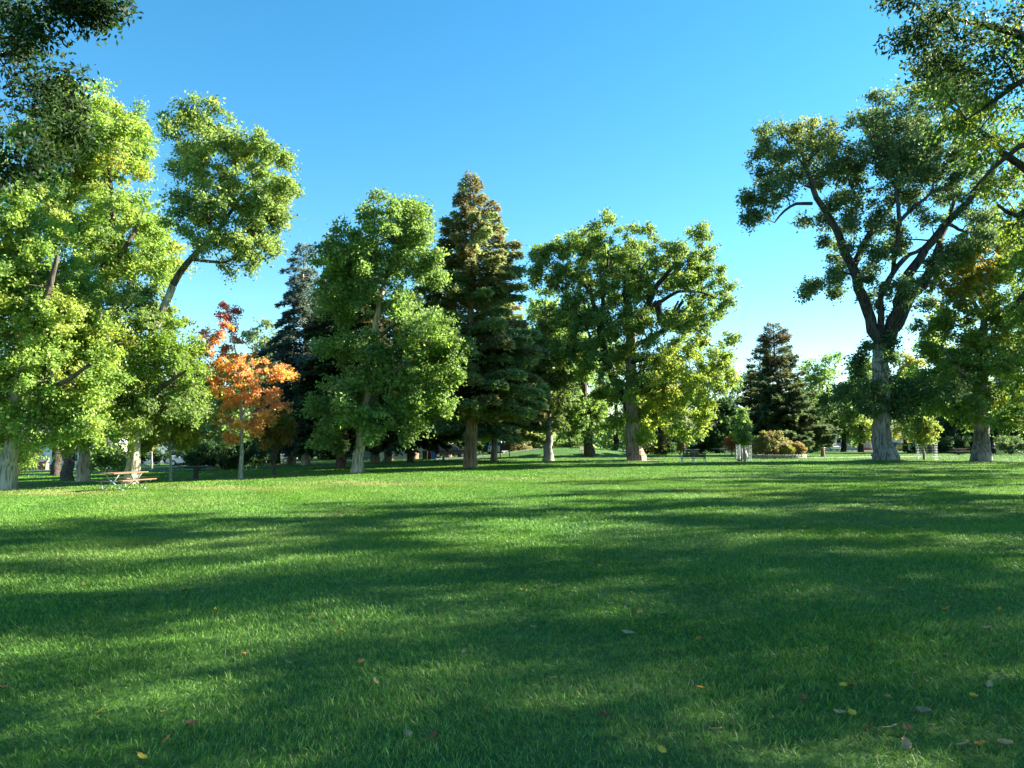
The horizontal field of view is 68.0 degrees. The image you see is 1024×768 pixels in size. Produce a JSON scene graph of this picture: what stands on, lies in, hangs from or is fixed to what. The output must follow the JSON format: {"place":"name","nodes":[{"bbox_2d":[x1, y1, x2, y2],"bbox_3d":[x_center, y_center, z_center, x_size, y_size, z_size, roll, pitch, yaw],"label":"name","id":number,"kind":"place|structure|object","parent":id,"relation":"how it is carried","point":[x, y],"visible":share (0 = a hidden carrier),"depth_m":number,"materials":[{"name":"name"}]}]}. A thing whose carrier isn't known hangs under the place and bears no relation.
{"place":"outdoors","nodes":[
{"label":"outdoors","id":0,"kind":"place"},
{"bbox_2d":[18,461,382,475],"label":"pavement","id":1,"kind":"structure","parent":0,"point":[202,468],"depth_m":70.28,"materials":[{"name":"grey concrete"}]},
{"bbox_2d":[1,458,1018,721],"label":"leaf litter","id":2,"kind":"object","parent":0,"point":[419,536],"visible":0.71,"depth_m":19.13,"materials":[{"name":"brown plant"}]},
{"bbox_2d":[0,444,1023,767],"bbox_3d":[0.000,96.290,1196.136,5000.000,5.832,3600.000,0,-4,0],"label":"ground","id":3,"kind":"structure","parent":0,"point":[562,638],"depth_m":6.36,"materials":[{"name":"green plant"}]},
{"bbox_2d":[0,440,40,473],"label":"shrub","id":4,"kind":"object","parent":3,"relation":"on","point":[22,459],"visible":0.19,"depth_m":71.91,"materials":[{"name":"green plant"}]},
{"bbox_2d":[19,461,48,470],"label":"brick wall","id":5,"kind":"structure","parent":3,"relation":"on","point":[40,465],"depth_m":91.46,"materials":[{"name":"concrete"}]},
{"bbox_2d":[22,303,61,475],"bbox_3d":[-37.762,0.143,61.823,5.431,15.302,6.439,0,-4,0],"label":"tree","id":6,"kind":"object","parent":3,"relation":"on","point":[55,468],"depth_m":60.91,"materials":[{"name":"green plant"}]},
{"bbox_2d":[32,292,105,480],"bbox_3d":[-29.463,-0.228,49.905,5.229,13.699,5.278,2,-5,-28],"label":"tree","id":7,"kind":"object","parent":3,"relation":"on","point":[66,471],"depth_m":48.69,"materials":[{"name":"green plant"}]},
{"bbox_2d":[0,0,143,202],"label":"ash tree","id":8,"kind":"object","parent":3,"relation":"on","point":[28,29],"visible":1,"depth_m":10.89,"materials":[{"name":"green plant"}]},
{"bbox_2d":[22,424,127,468],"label":"house","id":9,"kind":"structure","parent":3,"relation":"on","point":[48,454],"depth_m":98.80,"materials":[{"name":"concrete"}]},
{"bbox_2d":[45,448,51,464],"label":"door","id":10,"kind":"structure","parent":9,"relation":"in","point":[49,454],"depth_m":98.69,"materials":[{"name":"paint"}]},
{"bbox_2d":[0,139,153,489],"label":"maple tree","id":11,"kind":"object","parent":3,"relation":"on","point":[66,321],"visible":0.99,"depth_m":36.88,"materials":[{"name":"green plant"}]},
{"bbox_2d":[18,480,140,483],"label":"bare soil","id":12,"kind":"structure","parent":3,"relation":"on","point":[66,481],"depth_m":45.78,"materials":[{"name":"brown soil"}]},
{"bbox_2d":[0,74,200,481],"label":"maple tree","id":13,"kind":"object","parent":3,"relation":"on","point":[98,220],"visible":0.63,"depth_m":45.84,"materials":[{"name":"green plant"}]},
{"bbox_2d":[89,444,126,472],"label":"shrub","id":14,"kind":"object","parent":3,"relation":"on","point":[113,458],"visible":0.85,"depth_m":65.41,"materials":[{"name":"green plant"}]},
{"bbox_2d":[89,471,156,490],"bbox_3d":[-17.267,4.311,33.768,1.630,0.766,2.300,-1,-5,10],"label":"picnic table","id":15,"kind":"object","parent":3,"relation":"on","point":[123,480],"visible":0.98,"depth_m":33.40,"materials":[{"name":"orange wood"}]},
{"bbox_2d":[137,752,146,758],"bbox_3d":[-2.006,2.007,4.105,0.081,0.018,0.043,18,5,20],"label":"fallen leaf","id":16,"kind":"object","parent":3,"relation":"on","point":[142,755],"visible":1,"depth_m":4.11,"materials":[{"name":"yellow plant"}]},
{"bbox_2d":[118,448,185,465],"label":"hedge","id":17,"kind":"object","parent":3,"relation":"on","point":[158,455],"visible":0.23,"depth_m":96.35,"materials":[{"name":"green plant"}]},
{"bbox_2d":[144,418,163,471],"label":"young tree","id":18,"kind":"object","parent":3,"relation":"on","point":[152,453],"visible":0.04,"depth_m":64.90,"materials":[{"name":"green plant"}]},
{"bbox_2d":[141,427,176,464],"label":"house","id":19,"kind":"structure","parent":3,"relation":"on","point":[163,452],"depth_m":111.72,"materials":[{"name":"white"}]},
{"bbox_2d":[141,406,206,481],"bbox_3d":[-19.413,3.263,42.734,4.312,4.787,3.273,0,-4,0],"label":"young tree","id":20,"kind":"object","parent":3,"relation":"on","point":[185,437],"visible":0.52,"depth_m":42.51,"materials":[{"name":"green plant"}]},
{"bbox_2d":[161,361,221,465],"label":"tree","id":21,"kind":"object","parent":3,"relation":"on","point":[172,447],"visible":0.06,"depth_m":84.99,"materials":[{"name":"green plant"}]},
{"bbox_2d":[178,466,213,479],"bbox_3d":[-19.032,5.348,45.723,1.900,0.785,0.750,0,-4,-4],"label":"picnic table","id":22,"kind":"object","parent":3,"relation":"on","point":[196,472],"visible":0.93,"depth_m":45.51,"materials":[{"name":"grey wood"}]},
{"bbox_2d":[101,89,305,483],"bbox_3d":[-17.047,-5.053,41.286,11.336,21.271,6.593,0,-4,0],"label":"maple tree","id":23,"kind":"object","parent":3,"relation":"on","point":[268,203],"visible":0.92,"depth_m":40.43,"materials":[{"name":"green plant"}]},
{"bbox_2d":[180,438,270,469],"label":"shrub","id":24,"kind":"object","parent":3,"relation":"on","point":[208,453],"visible":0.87,"depth_m":65.29,"materials":[{"name":"green plant"}]},
{"bbox_2d":[197,349,265,465],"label":"tree","id":25,"kind":"object","parent":3,"relation":"on","point":[207,430],"visible":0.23,"depth_m":82.82,"materials":[{"name":"green plant"}]},
{"bbox_2d":[188,300,304,478],"bbox_3d":[-15.747,0.312,44.140,7.206,10.674,4.302,0,-4,0],"label":"maple tree","id":26,"kind":"object","parent":3,"relation":"on","point":[245,396],"visible":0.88,"depth_m":43.47,"materials":[{"name":"orange plant"}]},
{"bbox_2d":[240,317,281,418],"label":"tree","id":27,"kind":"object","parent":3,"relation":"on","point":[250,335],"visible":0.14,"depth_m":117.75,"materials":[{"name":"green plant"}]},
{"bbox_2d":[253,449,278,465],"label":"shrub","id":28,"kind":"object","parent":3,"relation":"on","point":[269,461],"visible":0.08,"depth_m":75.83,"materials":[{"name":"green plant"}]},
{"bbox_2d":[244,376,291,464],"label":"tree","id":29,"kind":"object","parent":3,"relation":"on","point":[254,440],"visible":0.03,"depth_m":78.97,"materials":[{"name":"green plant"}]},
{"bbox_2d":[244,409,300,475],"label":"maple tree","id":30,"kind":"object","parent":3,"relation":"on","point":[276,433],"visible":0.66,"depth_m":46.70,"materials":[{"name":"green plant"}]},
{"bbox_2d":[286,455,295,463],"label":"tree","id":31,"kind":"object","parent":3,"relation":"on","point":[291,459],"depth_m":81.23,"materials":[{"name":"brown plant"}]},
{"bbox_2d":[251,242,352,464],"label":"spruce tree","id":32,"kind":"object","parent":3,"relation":"on","point":[288,352],"visible":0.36,"depth_m":75.09,"materials":[{"name":"green plant"}]},
{"bbox_2d":[298,448,353,459],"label":"spruce tree","id":33,"kind":"object","parent":3,"relation":"on","point":[315,455],"visible":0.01,"depth_m":101.52,"materials":[{"name":"green plant"}]},
{"bbox_2d":[290,226,395,467],"bbox_3d":[-13.172,-3.083,60.176,8.778,19.805,9.940,0,-4,0],"label":"spruce tree","id":34,"kind":"object","parent":3,"relation":"on","point":[316,329],"visible":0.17,"depth_m":58.48,"materials":[{"name":"green plant"}]},
{"bbox_2d":[353,450,370,457],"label":"house","id":35,"kind":"structure","parent":3,"relation":"on","point":[367,454],"depth_m":111.30,"materials":[{"name":"grey"}]},
{"bbox_2d":[370,452,379,462],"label":"tree","id":36,"kind":"object","parent":3,"relation":"on","point":[374,458],"depth_m":77.26,"materials":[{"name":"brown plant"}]},
{"bbox_2d":[291,185,485,472],"bbox_3d":[-7.504,-3.474,47.892,11.818,18.499,8.212,0,-4,0],"label":"tree","id":37,"kind":"object","parent":3,"relation":"on","point":[348,287],"visible":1,"depth_m":46.76,"materials":[{"name":"green plant"}]},
{"bbox_2d":[383,434,393,460],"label":"tree","id":38,"kind":"object","parent":3,"relation":"on","point":[388,458],"depth_m":83.18,"materials":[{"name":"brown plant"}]},
{"bbox_2d":[379,446,422,458],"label":"garden wall","id":39,"kind":"structure","parent":3,"relation":"on","point":[404,456],"depth_m":96.44,"materials":[{"name":"stone"}]},
{"bbox_2d":[370,282,452,461],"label":"spruce tree","id":40,"kind":"object","parent":3,"relation":"on","point":[389,445],"visible":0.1,"depth_m":73.13,"materials":[{"name":"green plant"}]},
{"bbox_2d":[422,450,427,459],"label":"wheeled bin","id":41,"kind":"object","parent":3,"relation":"on","point":[425,454],"visible":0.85,"depth_m":85.34,"materials":[{"name":"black plastic"}]},
{"bbox_2d":[451,310,498,455],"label":"spruce tree","id":42,"kind":"object","parent":3,"relation":"on","point":[483,450],"visible":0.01,"depth_m":109.81,"materials":[{"name":"green plant"}]},
{"bbox_2d":[401,170,551,467],"bbox_3d":[-2.648,-4.706,54.224,11.115,21.596,11.786,0,-4,0],"label":"fir tree","id":43,"kind":"object","parent":3,"relation":"on","point":[502,383],"visible":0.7,"depth_m":52.72,"materials":[{"name":"green plant"}]},
{"bbox_2d":[453,440,512,454],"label":"hedge","id":44,"kind":"object","parent":3,"relation":"on","point":[482,447],"visible":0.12,"depth_m":110.97,"materials":[{"name":"green plant"}]},
{"bbox_2d":[428,302,569,460],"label":"fir tree","id":45,"kind":"object","parent":3,"relation":"on","point":[510,432],"visible":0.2,"depth_m":71.84,"materials":[{"name":"green plant"}]},
{"bbox_2d":[499,442,509,456],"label":"notice board","id":46,"kind":"object","parent":3,"relation":"on","point":[505,447],"visible":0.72,"depth_m":85.65,"materials":[{"name":"brown wood"}]},
{"bbox_2d":[506,441,534,452],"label":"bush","id":47,"kind":"object","parent":3,"relation":"on","point":[513,447],"visible":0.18,"depth_m":98.88,"materials":[{"name":"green plant"}]},
{"bbox_2d":[514,438,561,450],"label":"hedge","id":48,"kind":"object","parent":3,"relation":"on","point":[536,445],"visible":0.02,"depth_m":117.09,"materials":[{"name":"green plant"}]},
{"bbox_2d":[523,301,578,460],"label":"tree","id":49,"kind":"object","parent":3,"relation":"on","point":[557,405],"visible":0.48,"depth_m":71.32,"materials":[{"name":"green plant"}]},
{"bbox_2d":[529,391,597,448],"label":"spruce tree","id":50,"kind":"object","parent":3,"relation":"on","point":[594,446],"visible":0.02,"depth_m":123.17,"materials":[{"name":"green plant"}]},
{"bbox_2d":[552,434,583,447],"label":"shrub","id":51,"kind":"object","parent":3,"relation":"on","point":[577,443],"visible":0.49,"depth_m":104.89,"materials":[{"name":"green plant"}]},
{"bbox_2d":[525,287,611,456],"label":"elm tree","id":52,"kind":"object","parent":3,"relation":"on","point":[583,417],"visible":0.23,"depth_m":84.70,"materials":[{"name":"green plant"}]},
{"bbox_2d":[574,330,644,450],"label":"tree","id":53,"kind":"object","parent":3,"relation":"on","point":[616,443],"visible":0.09,"depth_m":129.26,"materials":[{"name":"green plant"}]},
{"bbox_2d":[211,412,1017,447],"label":"woodland","id":54,"kind":"object","parent":3,"relation":"on","point":[728,417],"visible":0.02,"depth_m":226.48,"materials":[{"name":"green plant"}]},
{"bbox_2d":[523,204,745,460],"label":"elm tree","id":55,"kind":"object","parent":3,"relation":"on","point":[652,385],"visible":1,"depth_m":67.32,"materials":[{"name":"green plant"}]},
{"bbox_2d":[641,397,680,454],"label":"tree","id":56,"kind":"object","parent":3,"relation":"on","point":[661,437],"visible":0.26,"depth_m":95.16,"materials":[{"name":"green plant"}]},
{"bbox_2d":[643,441,678,454],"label":"shrub","id":57,"kind":"object","parent":3,"relation":"on","point":[672,447],"visible":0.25,"depth_m":99.61,"materials":[{"name":"green plant"}]},
{"bbox_2d":[657,744,666,752],"bbox_3d":[0.806,1.969,4.104,0.046,0.017,0.073,-25,30,-31],"label":"fallen leaf","id":58,"kind":"object","parent":3,"relation":"on","point":[661,748],"visible":1,"depth_m":4.10,"materials":[{"name":"green plant"}]},
{"bbox_2d":[676,434,684,454],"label":"shrub","id":59,"kind":"object","parent":3,"relation":"on","point":[680,444],"visible":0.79,"depth_m":95.56,"materials":[{"name":"green plant"}]},
{"bbox_2d":[666,384,703,453],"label":"tree","id":60,"kind":"object","parent":3,"relation":"on","point":[688,427],"visible":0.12,"depth_m":110.93,"materials":[{"name":"green plant"}]},
{"bbox_2d":[680,452,706,463],"bbox_3d":[13.996,5.720,58.504,1.902,0.893,0.654,0,-4,0],"label":"park bench","id":61,"kind":"object","parent":3,"relation":"on","point":[694,455],"visible":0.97,"depth_m":58.27,"materials":[{"name":"green wood"}]},
{"bbox_2d":[687,443,728,452],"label":"shrub","id":62,"kind":"object","parent":3,"relation":"on","point":[697,446],"visible":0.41,"depth_m":119.08,"materials":[{"name":"green plant"}]},
{"bbox_2d":[684,423,735,451],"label":"house","id":63,"kind":"structure","parent":3,"relation":"on","point":[694,443],"depth_m":133.77,"materials":[{"name":"grey"}]},
{"bbox_2d":[689,388,742,452],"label":"tree","id":64,"kind":"object","parent":3,"relation":"on","point":[714,438],"visible":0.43,"depth_m":116.58,"materials":[{"name":"green plant"}]},
{"bbox_2d":[723,432,738,455],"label":"young tree","id":65,"kind":"object","parent":3,"relation":"on","point":[728,445],"visible":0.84,"depth_m":91.39,"materials":[{"name":"brown plant"}]},
{"bbox_2d":[720,363,756,449],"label":"tree","id":66,"kind":"object","parent":3,"relation":"on","point":[741,382],"visible":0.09,"depth_m":149.96,"materials":[{"name":"green plant"}]},
{"bbox_2d":[735,448,747,458],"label":"tree guard","id":67,"kind":"object","parent":3,"relation":"on","point":[740,454],"visible":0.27,"depth_m":73.90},
{"bbox_2d":[727,406,756,461],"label":"young tree","id":68,"kind":"object","parent":3,"relation":"on","point":[742,426],"visible":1,"depth_m":63.05,"materials":[{"name":"green plant"}]},
{"bbox_2d":[730,344,775,453],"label":"fir tree","id":69,"kind":"object","parent":3,"relation":"on","point":[750,402],"visible":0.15,"depth_m":97.56,"materials":[{"name":"green plant"}]},
{"bbox_2d":[748,454,806,458],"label":"stone planter","id":70,"kind":"object","parent":3,"relation":"on","point":[776,456],"visible":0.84,"depth_m":76.15,"materials":[{"name":"stone"}]},
{"bbox_2d":[746,430,792,454],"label":"shrub","id":71,"kind":"object","parent":70,"relation":"in","point":[766,443],"visible":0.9,"depth_m":77.39,"materials":[{"name":"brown plant"}]},
{"bbox_2d":[781,445,795,454],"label":"shrub","id":72,"kind":"object","parent":70,"relation":"on","point":[789,449],"visible":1,"depth_m":76.81,"materials":[{"name":"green plant"}]},
{"bbox_2d":[792,441,807,454],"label":"shrub","id":73,"kind":"object","parent":70,"relation":"on","point":[801,448],"visible":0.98,"depth_m":77.23,"materials":[{"name":"brown plant"}]},
{"bbox_2d":[729,321,842,453],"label":"fir tree","id":74,"kind":"object","parent":3,"relation":"on","point":[794,418],"visible":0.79,"depth_m":89.69,"materials":[{"name":"green plant"}]},
{"bbox_2d":[794,349,846,451],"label":"tree","id":75,"kind":"object","parent":3,"relation":"on","point":[823,374],"visible":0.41,"depth_m":139.07,"materials":[{"name":"green plant"}]},
{"bbox_2d":[816,380,863,451],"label":"tree","id":76,"kind":"object","parent":3,"relation":"on","point":[845,434],"visible":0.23,"depth_m":136.99,"materials":[{"name":"green plant"}]},
{"bbox_2d":[825,429,872,450],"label":"house","id":77,"kind":"structure","parent":3,"relation":"on","point":[868,445],"depth_m":155.68,"materials":[{"name":"beige"}]},
{"bbox_2d":[837,357,872,451],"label":"tree","id":78,"kind":"object","parent":3,"relation":"on","point":[865,435],"visible":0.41,"depth_m":129.18,"materials":[{"name":"green plant"}]},
{"bbox_2d":[734,74,1023,460],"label":"cottonwood tree","id":79,"kind":"object","parent":3,"relation":"on","point":[880,397],"visible":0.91,"depth_m":61.01,"materials":[{"name":"green plant"}]},
{"bbox_2d":[891,427,909,449],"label":"house","id":80,"kind":"structure","parent":3,"relation":"on","point":[898,440],"depth_m":161.45,"materials":[{"name":"brown"}]},
{"bbox_2d":[902,722,910,730],"bbox_3d":[2.264,1.964,4.359,0.051,0.014,0.073,-9,15,-4],"label":"fallen leaf","id":81,"kind":"object","parent":3,"relation":"on","point":[906,726],"visible":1,"depth_m":4.36,"materials":[{"name":"brown plant"}]},
{"bbox_2d":[901,737,911,749],"bbox_3d":[2.132,1.942,4.108,0.060,0.030,0.097,-24,18,16],"label":"fallen leaf","id":82,"kind":"object","parent":3,"relation":"on","point":[905,742],"visible":0.99,"depth_m":4.11,"materials":[{"name":"grey plant"}]},
{"bbox_2d":[889,347,927,451],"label":"tree","id":83,"kind":"object","parent":3,"relation":"on","point":[907,362],"visible":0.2,"depth_m":134.76,"materials":[{"name":"green plant"}]},
{"bbox_2d":[915,706,930,711],"bbox_3d":[2.503,1.976,4.600,0.070,0.029,0.113,-13,0,-36],"label":"fallen leaf","id":84,"kind":"object","parent":3,"relation":"on","point":[921,709],"visible":1,"depth_m":4.62,"materials":[{"name":"grey plant"}]},
{"bbox_2d":[905,416,943,459],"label":"young tree","id":85,"kind":"object","parent":3,"relation":"on","point":[925,434],"visible":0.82,"depth_m":70.40,"materials":[{"name":"green plant"}]},
{"bbox_2d":[898,332,959,443],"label":"tree","id":86,"kind":"object","parent":3,"relation":"on","point":[905,372],"visible":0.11,"depth_m":120.02,"materials":[{"name":"green plant"}]},
{"bbox_2d":[918,371,970,452],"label":"tree","id":87,"kind":"object","parent":3,"relation":"on","point":[949,429],"visible":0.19,"depth_m":116.69,"materials":[{"name":"green plant"}]},
{"bbox_2d":[869,0,1023,192],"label":"ash tree","id":88,"kind":"object","parent":3,"relation":"on","point":[924,21],"visible":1,"depth_m":13.21,"materials":[{"name":"green plant"}]},
{"bbox_2d":[900,432,1016,453],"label":"hedge","id":89,"kind":"object","parent":3,"relation":"on","point":[948,442],"visible":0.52,"depth_m":111.23,"materials":[{"name":"green plant"}]},
{"bbox_2d":[947,449,969,454],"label":"picnic table","id":90,"kind":"object","parent":3,"relation":"on","point":[958,451],"visible":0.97,"depth_m":99.43,"materials":[{"name":"brown wood"}]},
{"bbox_2d":[899,194,1023,461],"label":"maple tree","id":91,"kind":"object","parent":3,"relation":"on","point":[982,278],"visible":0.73,"depth_m":64.04,"materials":[{"name":"green plant"}]},
{"bbox_2d":[902,0,1023,435],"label":"maple tree","id":92,"kind":"object","parent":3,"relation":"on","point":[1007,368],"visible":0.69,"depth_m":24.23,"materials":[{"name":"green plant"}]},
{"bbox_2d":[938,416,1006,452],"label":"spruce tree","id":93,"kind":"object","parent":3,"relation":"on","point":[970,433],"visible":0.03,"depth_m":121.67,"materials":[{"name":"green plant"}]},
{"bbox_2d":[968,376,1023,452],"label":"spruce tree","id":94,"kind":"object","parent":3,"relation":"on","point":[1008,434],"visible":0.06,"depth_m":119.77,"materials":[{"name":"green plant"}]},
{"bbox_2d":[994,739,1012,743],"bbox_3d":[2.666,1.940,4.115,0.089,0.028,0.054,-15,2,42],"label":"fallen leaf","id":95,"kind":"object","parent":3,"relation":"on","point":[1005,741],"visible":1,"depth_m":4.12,"materials":[{"name":"grey plant"}]},
{"bbox_2d":[994,434,1023,454],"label":"shrub","id":96,"kind":"object","parent":3,"relation":"on","point":[1008,444],"visible":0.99,"depth_m":99.86,"materials":[{"name":"green plant"}]},
{"bbox_2d":[0,0,1023,431],"label":"sky","id":97,"kind":"structure","parent":0,"point":[563,110],"materials":[{"name":"blue"}]},
{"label":"street","id":98,"kind":"structure","parent":0,"visible":0},
{"bbox_2d":[165,454,185,465],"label":"parked car","id":99,"kind":"object","parent":98,"relation":"on","point":[178,461],"visible":0.41,"depth_m":87.64,"materials":[{"name":"silver metal"}]},
{"bbox_2d":[254,454,297,462],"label":"pickup truck","id":100,"kind":"object","parent":98,"relation":"on","point":[283,459],"visible":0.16,"depth_m":89.72,"materials":[{"name":"white paint"}]},
{"bbox_2d":[25,447,553,471],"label":"kerb","id":101,"kind":"structure","parent":98,"relation":"on","point":[335,461],"depth_m":85.72,"materials":[{"name":"concrete"}]},
{"bbox_2d":[436,444,463,457],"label":"parked car","id":102,"kind":"object","parent":98,"relation":"on","point":[455,450],"visible":0.49,"depth_m":91.83,"materials":[{"name":"paint"}]},
{"bbox_2d":[488,441,508,454],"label":"parked car","id":103,"kind":"object","parent":98,"relation":"on","point":[489,447],"visible":0.2,"depth_m":94.53,"materials":[{"name":"silver metal"}]},
{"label":"far street","id":104,"kind":"structure","parent":0,"visible":0},
{"bbox_2d":[827,444,840,450],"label":"parked car","id":105,"kind":"object","parent":104,"relation":"on","point":[836,447],"visible":0.53,"depth_m":148.40,"materials":[{"name":"white paint"}]},
{"bbox_2d":[895,442,914,450],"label":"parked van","id":106,"kind":"object","parent":104,"relation":"on","point":[899,446],"visible":0.27,"depth_m":148.05,"materials":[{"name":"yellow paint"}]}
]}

